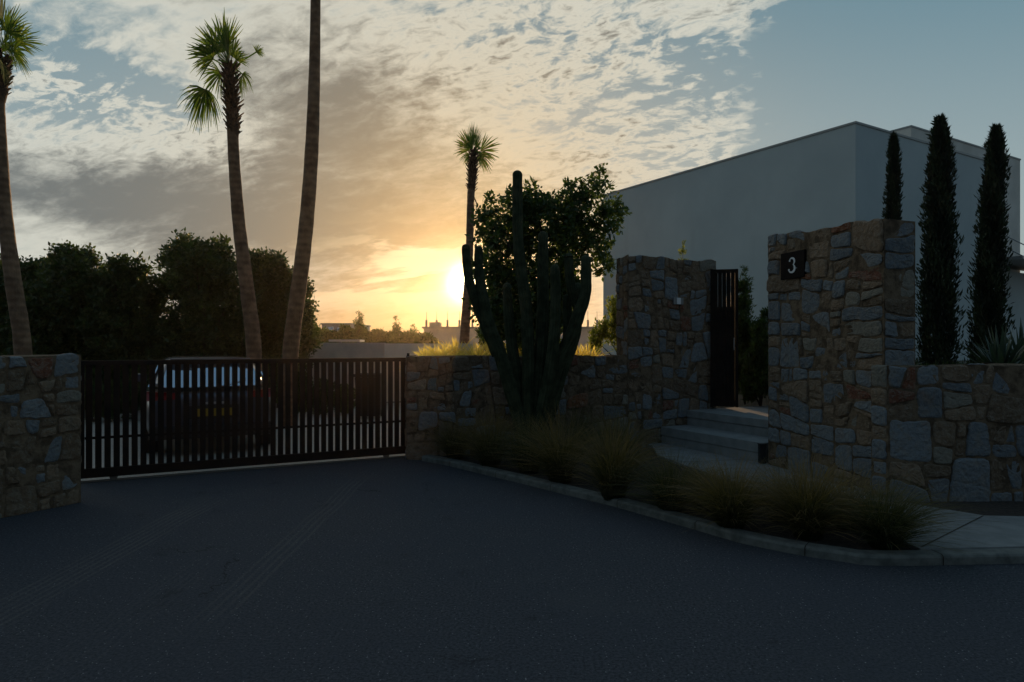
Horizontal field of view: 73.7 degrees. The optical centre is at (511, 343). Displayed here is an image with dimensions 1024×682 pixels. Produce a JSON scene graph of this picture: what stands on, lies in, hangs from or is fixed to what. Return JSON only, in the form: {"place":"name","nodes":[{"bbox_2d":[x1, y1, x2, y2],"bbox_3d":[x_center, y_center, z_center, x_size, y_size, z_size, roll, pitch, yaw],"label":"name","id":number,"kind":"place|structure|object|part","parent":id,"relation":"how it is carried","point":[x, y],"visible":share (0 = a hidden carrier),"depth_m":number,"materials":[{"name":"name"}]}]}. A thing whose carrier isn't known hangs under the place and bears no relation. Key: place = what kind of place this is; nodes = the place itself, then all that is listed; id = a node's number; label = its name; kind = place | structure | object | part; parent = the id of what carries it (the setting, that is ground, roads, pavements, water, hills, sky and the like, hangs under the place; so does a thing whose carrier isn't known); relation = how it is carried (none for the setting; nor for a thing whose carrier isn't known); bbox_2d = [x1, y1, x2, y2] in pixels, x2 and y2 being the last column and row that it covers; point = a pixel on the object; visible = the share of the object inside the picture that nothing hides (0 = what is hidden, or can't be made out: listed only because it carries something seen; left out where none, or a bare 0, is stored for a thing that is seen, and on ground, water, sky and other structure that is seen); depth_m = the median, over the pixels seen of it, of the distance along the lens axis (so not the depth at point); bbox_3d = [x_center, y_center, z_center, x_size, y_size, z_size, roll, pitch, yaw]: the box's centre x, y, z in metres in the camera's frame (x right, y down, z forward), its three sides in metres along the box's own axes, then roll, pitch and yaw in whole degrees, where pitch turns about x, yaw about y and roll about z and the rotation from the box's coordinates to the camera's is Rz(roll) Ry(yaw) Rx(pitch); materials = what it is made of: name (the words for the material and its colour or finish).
{"place":"outdoors","nodes":[
{"label":"outdoors","id":0,"kind":"place"},
{"bbox_2d":[81,403,405,480],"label":"driveway","id":1,"kind":"structure","parent":0,"point":[156,452],"depth_m":11.15,"materials":[{"name":"grey concrete"}]},
{"bbox_2d":[85,368,122,421],"bbox_3d":[-8.804,1.090,14.359,1.202,1.194,0.963,0,0,0],"label":"shrub","id":2,"kind":"object","parent":1,"relation":"on","point":[93,398],"visible":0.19,"depth_m":14.25,"materials":[{"name":"green plant"}]},
{"bbox_2d":[102,373,147,419],"bbox_3d":[-8.238,1.144,14.643,1.085,1.082,0.876,0,0,0],"label":"shrub","id":3,"kind":"object","parent":1,"relation":"on","point":[121,399],"visible":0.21,"depth_m":14.49,"materials":[{"name":"green plant"}]},
{"bbox_2d":[130,227,267,383],"bbox_3d":[-7.673,-0.551,16.642,3.413,4.743,3.140,0,0,-14],"label":"evergreen tree","id":4,"kind":"object","parent":1,"relation":"on","point":[197,278],"visible":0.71,"depth_m":16.01,"materials":[{"name":"green plant"}]},
{"bbox_2d":[138,356,269,451],"bbox_3d":[-5.411,0.925,11.980,2.120,1.438,4.292,0,0,-28],"label":"parked car","id":5,"kind":"object","parent":1,"relation":"on","point":[190,391],"visible":0.3,"depth_m":10.22,"materials":[{"name":"grey paint"}]},
{"bbox_3d":[-4.563,0.473,10.365,1.380,0.383,0.393,0,0,-28],"label":"rear window","id":6,"kind":"part","parent":5,"relation":"part of","materials":[{"name":"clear glass"}]},
{"bbox_2d":[177,10,264,385],"bbox_3d":[-6.215,-2.744,14.411,1.648,8.789,1.450,0,0,33],"label":"fan palm","id":7,"kind":"object","parent":1,"relation":"on","point":[222,41],"visible":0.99,"depth_m":14.30,"materials":[{"name":"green plant"}]},
{"bbox_2d":[229,246,323,407],"bbox_3d":[-6.065,-0.392,17.505,2.635,4.254,2.542,0,0,0],"label":"evergreen tree","id":8,"kind":"object","parent":1,"relation":"on","point":[274,272],"visible":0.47,"depth_m":16.90,"materials":[{"name":"green plant"}]},
{"bbox_2d":[276,388,312,413],"bbox_3d":[-5.004,1.293,15.646,0.773,0.788,0.712,0,0,42],"label":"shrub","id":9,"kind":"object","parent":1,"relation":"on","point":[299,402],"visible":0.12,"depth_m":15.52,"materials":[{"name":"green plant"}]},
{"bbox_2d":[282,0,320,425],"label":"fan palm","id":10,"kind":"object","parent":1,"relation":"on","point":[293,324],"visible":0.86,"depth_m":13.49,"materials":[{"name":"brown plant"}]},
{"bbox_2d":[305,378,334,414],"bbox_3d":[-4.466,1.214,15.790,0.925,0.945,0.849,0,0,0],"label":"shrub","id":11,"kind":"object","parent":1,"relation":"on","point":[319,395],"visible":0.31,"depth_m":15.71,"materials":[{"name":"green plant"}]},
{"bbox_2d":[333,383,354,413],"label":"shrub","id":12,"kind":"object","parent":1,"relation":"on","point":[341,398],"visible":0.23,"depth_m":15.85,"materials":[{"name":"green plant"}]},
{"bbox_2d":[354,373,381,415],"bbox_3d":[-3.171,1.155,15.235,0.600,0.990,0.730,0,0,0],"label":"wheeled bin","id":13,"kind":"object","parent":1,"relation":"on","point":[368,394],"visible":0.34,"depth_m":14.94,"materials":[{"name":"black plastic"}]},
{"bbox_2d":[320,323,370,330],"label":"building","id":14,"kind":"structure","parent":0,"point":[331,326],"depth_m":60.00,"materials":[{"name":"grey concrete"}]},
{"bbox_2d":[329,340,364,342],"bbox_3d":[-6.391,0.743,27.000,1.186,1.815,2.000,0,0,0],"label":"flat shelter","id":15,"kind":"object","parent":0,"point":[341,341],"visible":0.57,"depth_m":26.00,"materials":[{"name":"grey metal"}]},
{"bbox_2d":[437,337,474,355],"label":"golden grass","id":16,"kind":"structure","parent":0,"point":[454,346],"depth_m":11.49,"materials":[{"name":"yellow plant"}]},
{"bbox_2d":[452,342,490,355],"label":"golden grass","id":17,"kind":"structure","parent":0,"point":[474,352],"depth_m":11.05,"materials":[{"name":"yellow plant"}]},
{"bbox_2d":[470,336,505,354],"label":"golden grass","id":18,"kind":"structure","parent":0,"point":[486,346],"depth_m":11.52,"materials":[{"name":"yellow plant"}]},
{"bbox_2d":[0,457,1023,681],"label":"road","id":19,"kind":"structure","parent":0,"point":[401,569],"depth_m":4.49,"materials":[{"name":"grey asphalt"}]},
{"bbox_2d":[0,353,81,517],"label":"stone wall","id":20,"kind":"structure","parent":19,"relation":"on","point":[40,432],"depth_m":6.75,"materials":[{"name":"stone"}]},
{"bbox_2d":[81,455,404,482],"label":"gate track","id":21,"kind":"structure","parent":19,"relation":"on","point":[125,478],"depth_m":8.86,"materials":[{"name":"grey metal"}]},
{"bbox_2d":[81,358,405,479],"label":"driveway gate","id":22,"kind":"structure","parent":21,"relation":"on","point":[115,471],"depth_m":8.86,"materials":[{"name":"metal"}]},
{"bbox_2d":[422,455,1023,565],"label":"kerb","id":23,"kind":"structure","parent":19,"relation":"on","point":[916,557],"depth_m":5.47,"materials":[{"name":"concrete"}]},
{"bbox_2d":[456,459,943,564],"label":"kerb joints","id":24,"kind":"object","parent":23,"relation":"on","point":[805,545],"visible":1,"depth_m":5.30,"materials":[{"name":"concrete"}]},
{"bbox_2d":[0,0,1023,332],"label":"sky","id":25,"kind":"structure","parent":0,"point":[102,150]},
{"bbox_2d":[422,311,602,355],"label":"building","id":26,"kind":"structure","parent":0,"point":[447,333],"depth_m":44.00,"materials":[{"name":"beige concrete"}]},
{"bbox_2d":[456,405,580,473],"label":"ornamental grass","id":27,"kind":"object","parent":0,"point":[513,450],"depth_m":8.40,"materials":[{"name":"green plant"}]},
{"bbox_2d":[575,344,611,355],"bbox_3d":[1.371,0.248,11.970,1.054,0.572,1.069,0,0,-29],"label":"golden grass","id":28,"kind":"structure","parent":0,"point":[592,352],"depth_m":11.94,"materials":[{"name":"yellow plant"}]},
{"bbox_2d":[560,397,697,468],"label":"ornamental grass","id":29,"kind":"object","parent":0,"point":[623,430],"depth_m":8.25,"materials":[{"name":"green plant"}]},
{"bbox_2d":[435,448,912,549],"bbox_3d":[0.908,1.595,7.557,3.571,0.001,5.461,0,0,-11],"label":"planting bed","id":30,"kind":"object","parent":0,"point":[832,539],"visible":0.17,"depth_m":6.34,"materials":[{"name":"soil"}]},
{"bbox_2d":[405,408,483,459],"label":"ornamental grass","id":31,"kind":"object","parent":30,"relation":"on","point":[447,445],"depth_m":9.41,"materials":[{"name":"green plant"}]},
{"bbox_2d":[436,401,534,467],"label":"ornamental grass","id":32,"kind":"object","parent":30,"relation":"on","point":[492,461],"depth_m":8.80,"materials":[{"name":"green plant"}]},
{"bbox_2d":[462,170,591,446],"bbox_3d":[0.189,-0.422,9.536,1.799,4.007,0.657,0,0,-10],"label":"columnar cactus","id":33,"kind":"object","parent":30,"relation":"on","point":[535,381],"visible":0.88,"depth_m":9.47,"materials":[{"name":"green plant"}]},
{"bbox_2d":[497,403,618,483],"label":"ornamental grass","id":34,"kind":"object","parent":30,"relation":"on","point":[554,462],"depth_m":7.76,"materials":[{"name":"green plant"}]},
{"bbox_2d":[546,387,633,456],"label":"ornamental grass","id":35,"kind":"object","parent":30,"relation":"on","point":[573,423],"depth_m":9.53,"materials":[{"name":"green plant"}]},
{"bbox_2d":[536,412,680,500],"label":"ornamental grass","id":36,"kind":"object","parent":30,"relation":"on","point":[611,462],"depth_m":6.98,"materials":[{"name":"green plant"}]},
{"bbox_2d":[579,440,738,511],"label":"ornamental grass","id":37,"kind":"object","parent":30,"relation":"on","point":[659,488],"depth_m":6.47,"materials":[{"name":"green plant"}]},
{"bbox_2d":[636,444,812,532],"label":"ornamental grass","id":38,"kind":"object","parent":30,"relation":"on","point":[725,511],"depth_m":5.84,"materials":[{"name":"green plant"}]},
{"bbox_2d":[813,457,1018,556],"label":"ornamental grass","id":39,"kind":"object","parent":30,"relation":"on","point":[895,532],"depth_m":5.24,"materials":[{"name":"green plant"}]},
{"bbox_2d":[631,453,751,509],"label":"ornamental grass","id":40,"kind":"object","parent":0,"point":[697,467],"depth_m":6.58,"materials":[{"name":"green plant"}]},
{"bbox_2d":[720,454,844,521],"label":"ornamental grass","id":41,"kind":"object","parent":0,"point":[769,516],"depth_m":6.21,"materials":[{"name":"green plant"}]},
{"bbox_2d":[603,121,1023,361],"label":"house","id":42,"kind":"structure","parent":0,"point":[734,212],"depth_m":17.79,"materials":[{"name":"white paint"}]},
{"bbox_2d":[712,442,918,542],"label":"ornamental grass","id":43,"kind":"object","parent":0,"point":[804,509],"depth_m":5.53,"materials":[{"name":"green plant"}]},
{"bbox_2d":[647,443,1023,549],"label":"path","id":44,"kind":"structure","parent":0,"point":[1001,533],"depth_m":5.91,"materials":[{"name":"concrete"}]},
{"bbox_2d":[661,405,767,462],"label":"entrance steps","id":45,"kind":"structure","parent":44,"relation":"on","point":[739,429],"depth_m":10.04,"materials":[{"name":"concrete"}]},
{"bbox_2d":[757,443,766,463],"bbox_3d":[3.275,1.433,8.940,0.090,0.257,0.090,0,0,0],"label":"path light","id":46,"kind":"object","parent":44,"relation":"on","point":[761,451],"visible":0.84,"depth_m":8.90,"materials":[{"name":"black plastic"}]},
{"bbox_2d":[766,218,915,492],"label":"stone pillar","id":47,"kind":"structure","parent":44,"relation":"on","point":[841,317],"depth_m":7.65,"materials":[{"name":"stone"}]},
{"bbox_2d":[781,249,805,279],"bbox_3d":[3.436,-0.964,8.350,0.036,0.327,0.444,0,0,-14],"label":"house number sign","id":48,"kind":"object","parent":47,"relation":"attached to","point":[791,260],"visible":1,"depth_m":8.32,"materials":[{"name":"brown metal"}]},
{"bbox_2d":[870,362,1023,501],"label":"stone wall","id":49,"kind":"structure","parent":44,"relation":"on","point":[959,428],"depth_m":6.85,"materials":[{"name":"stone"}]},
{"bbox_2d":[903,501,1023,515],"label":"soil strip","id":50,"kind":"object","parent":44,"relation":"on","point":[1008,508],"visible":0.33,"depth_m":6.59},
{"bbox_2d":[716,360,979,407],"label":"garden terrace","id":51,"kind":"structure","parent":0,"point":[754,403],"depth_m":14.50,"materials":[{"name":"beige stone"}]},
{"bbox_2d":[738,265,755,404],"bbox_3d":[4.113,-0.170,12.259,0.801,2.537,0.840,0,0,36],"label":"conifer shrub","id":52,"kind":"object","parent":51,"relation":"on","point":[744,321],"visible":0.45,"depth_m":12.14,"materials":[{"name":"green plant"}]},
{"bbox_2d":[738,306,767,405],"bbox_3d":[4.240,0.221,11.710,0.626,1.762,0.900,0,0,-32],"label":"conifer shrub","id":53,"kind":"object","parent":51,"relation":"on","point":[753,385],"visible":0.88,"depth_m":11.62,"materials":[{"name":"green plant"}]},
{"bbox_2d":[881,131,904,219],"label":"cypress tree","id":54,"kind":"object","parent":51,"relation":"on","point":[892,200],"visible":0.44,"depth_m":13.14,"materials":[{"name":"green plant"}]},
{"bbox_2d":[915,112,968,364],"bbox_3d":[6.337,-1.502,10.195,0.791,3.906,0.758,0,0,-21],"label":"cypress tree","id":55,"kind":"object","parent":51,"relation":"on","point":[938,293],"visible":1,"depth_m":10.09,"materials":[{"name":"green plant"}]},
{"bbox_2d":[916,360,981,364],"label":"ground cover","id":56,"kind":"object","parent":51,"relation":"on","point":[946,363],"visible":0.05,"depth_m":9.85,"materials":[{"name":"green plant"}]},
{"bbox_2d":[961,122,1015,363],"bbox_3d":[7.527,-1.530,10.799,0.732,3.964,0.713,0,0,0],"label":"cypress tree","id":57,"kind":"object","parent":51,"relation":"on","point":[988,311],"visible":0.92,"depth_m":10.70,"materials":[{"name":"green plant"}]},
{"bbox_2d":[956,323,1023,363],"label":"spiky agave","id":58,"kind":"object","parent":51,"relation":"on","point":[999,354],"visible":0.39,"depth_m":8.38,"materials":[{"name":"green plant"}]},
{"bbox_2d":[976,317,1023,363],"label":"spiky agave","id":59,"kind":"object","parent":51,"relation":"on","point":[1018,339],"visible":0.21,"depth_m":9.28,"materials":[{"name":"green plant"}]},
{"bbox_2d":[775,460,949,529],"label":"ornamental grass","id":60,"kind":"object","parent":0,"point":[851,488],"depth_m":5.89,"materials":[{"name":"green plant"}]},
{"label":"ground","id":61,"kind":"structure","parent":0,"visible":0},
{"bbox_2d":[0,0,47,354],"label":"fan palm","id":62,"kind":"object","parent":61,"relation":"on","point":[19,319],"visible":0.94,"depth_m":12.52,"materials":[{"name":"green plant"}]},
{"bbox_2d":[0,253,49,354],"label":"evergreen tree","id":63,"kind":"object","parent":61,"relation":"on","point":[4,332],"visible":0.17,"depth_m":17.12,"materials":[{"name":"green plant"}]},
{"bbox_2d":[0,240,111,381],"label":"evergreen tree","id":64,"kind":"object","parent":61,"relation":"on","point":[48,282],"visible":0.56,"depth_m":16.35,"materials":[{"name":"green plant"}]},
{"bbox_2d":[72,249,182,395],"bbox_3d":[-9.745,-0.278,16.990,3.691,3.982,3.011,0,0,0],"label":"evergreen tree","id":65,"kind":"object","parent":61,"relation":"on","point":[117,316],"visible":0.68,"depth_m":16.16,"materials":[{"name":"green plant"}]},
{"bbox_2d":[317,326,327,331],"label":"distant tree","id":66,"kind":"object","parent":61,"relation":"on","point":[323,329],"visible":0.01,"depth_m":45.80,"materials":[{"name":"green plant"}]},
{"bbox_2d":[319,328,344,342],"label":"distant tree","id":67,"kind":"object","parent":61,"relation":"on","point":[330,334],"visible":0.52,"depth_m":43.57,"materials":[{"name":"green plant"}]},
{"bbox_2d":[305,343,383,400],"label":"boundary wall","id":68,"kind":"structure","parent":61,"relation":"on","point":[352,350],"depth_m":19.39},
{"bbox_2d":[338,323,354,342],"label":"distant tree","id":69,"kind":"object","parent":61,"relation":"on","point":[346,330],"visible":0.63,"depth_m":45.64,"materials":[{"name":"green plant"}]},
{"bbox_2d":[350,310,369,342],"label":"distant tree","id":70,"kind":"object","parent":61,"relation":"on","point":[359,330],"visible":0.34,"depth_m":44.87,"materials":[{"name":"green plant"}]},
{"bbox_2d":[361,328,376,342],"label":"distant tree","id":71,"kind":"object","parent":61,"relation":"on","point":[369,335],"visible":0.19,"depth_m":47.93,"materials":[{"name":"green plant"}]},
{"bbox_2d":[371,327,386,342],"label":"distant tree","id":72,"kind":"object","parent":61,"relation":"on","point":[379,334],"visible":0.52,"depth_m":49.50,"materials":[{"name":"green plant"}]},
{"bbox_2d":[379,330,393,342],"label":"distant tree","id":73,"kind":"object","parent":61,"relation":"on","point":[388,334],"visible":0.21,"depth_m":49.54,"materials":[{"name":"green plant"}]},
{"bbox_2d":[386,315,402,342],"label":"distant tree","id":74,"kind":"object","parent":61,"relation":"on","point":[396,330],"visible":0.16,"depth_m":44.82,"materials":[{"name":"green plant"}]},
{"bbox_2d":[395,330,416,342],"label":"distant tree","id":75,"kind":"object","parent":61,"relation":"on","point":[406,337],"visible":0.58,"depth_m":41.77,"materials":[{"name":"green plant"}]},
{"bbox_2d":[409,323,418,335],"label":"distant tree","id":76,"kind":"object","parent":61,"relation":"on","point":[414,330],"visible":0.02,"depth_m":44.97,"materials":[{"name":"green plant"}]},
{"bbox_2d":[412,331,441,342],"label":"distant tree","id":77,"kind":"object","parent":61,"relation":"on","point":[425,337],"visible":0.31,"depth_m":29.69,"materials":[{"name":"green plant"}]},
{"bbox_2d":[384,343,484,401],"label":"boundary wall","id":78,"kind":"structure","parent":61,"relation":"on","point":[396,350],"depth_m":19.63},
{"bbox_2d":[455,125,499,342],"bbox_3d":[-1.217,-2.765,22.053,1.451,8.837,1.492,0,0,32],"label":"fan palm","id":79,"kind":"object","parent":61,"relation":"on","point":[473,157],"visible":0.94,"depth_m":21.89,"materials":[{"name":"green plant"}]},
{"bbox_2d":[404,354,627,459],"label":"stone wall","id":80,"kind":"structure","parent":61,"relation":"on","point":[435,386],"depth_m":9.89,"materials":[{"name":"stone"}]},
{"bbox_2d":[615,255,715,447],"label":"stone pillar","id":81,"kind":"structure","parent":61,"relation":"on","point":[663,342],"depth_m":10.81,"materials":[{"name":"stone"}]},
{"bbox_2d":[673,297,683,304],"bbox_3d":[2.653,-0.683,10.891,0.200,0.110,0.042,0,0,-27],"label":"bell push","id":82,"kind":"object","parent":81,"relation":"attached to","point":[678,301],"visible":1,"depth_m":10.87,"materials":[{"name":"grey metal"}]},
{"bbox_2d":[710,269,737,406],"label":"entrance gate","id":83,"kind":"structure","parent":81,"relation":"attached to","point":[724,337],"depth_m":11.07,"materials":[{"name":"grey metal"}]},
{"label":"raised bed","id":84,"kind":"structure","parent":61,"relation":"on","visible":0},
{"bbox_2d":[399,343,447,369],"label":"golden grass","id":85,"kind":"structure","parent":84,"relation":"on","point":[421,352],"depth_m":11.23,"materials":[{"name":"yellow plant"}]},
{"bbox_2d":[414,340,463,355],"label":"golden grass","id":86,"kind":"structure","parent":84,"relation":"on","point":[437,353],"depth_m":10.95,"materials":[{"name":"yellow plant"}]},
{"bbox_2d":[461,163,631,352],"bbox_3d":[0.569,-1.258,11.723,2.993,3.954,1.990,0,0,0],"label":"round tree","id":87,"kind":"object","parent":84,"relation":"on","point":[570,224],"visible":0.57,"depth_m":11.33,"materials":[{"name":"green plant"}]},
{"bbox_2d":[586,294,616,354],"bbox_3d":[1.822,-0.168,12.664,0.892,1.482,0.677,0,0,0],"label":"upright shrub","id":88,"kind":"object","parent":84,"relation":"on","point":[602,332],"visible":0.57,"depth_m":12.62,"materials":[{"name":"green plant"}]},
{"bbox_2d":[678,240,687,259],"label":"conifer shrub","id":89,"kind":"object","parent":84,"relation":"on","point":[680,250],"visible":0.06,"depth_m":13.10,"materials":[{"name":"green plant"}]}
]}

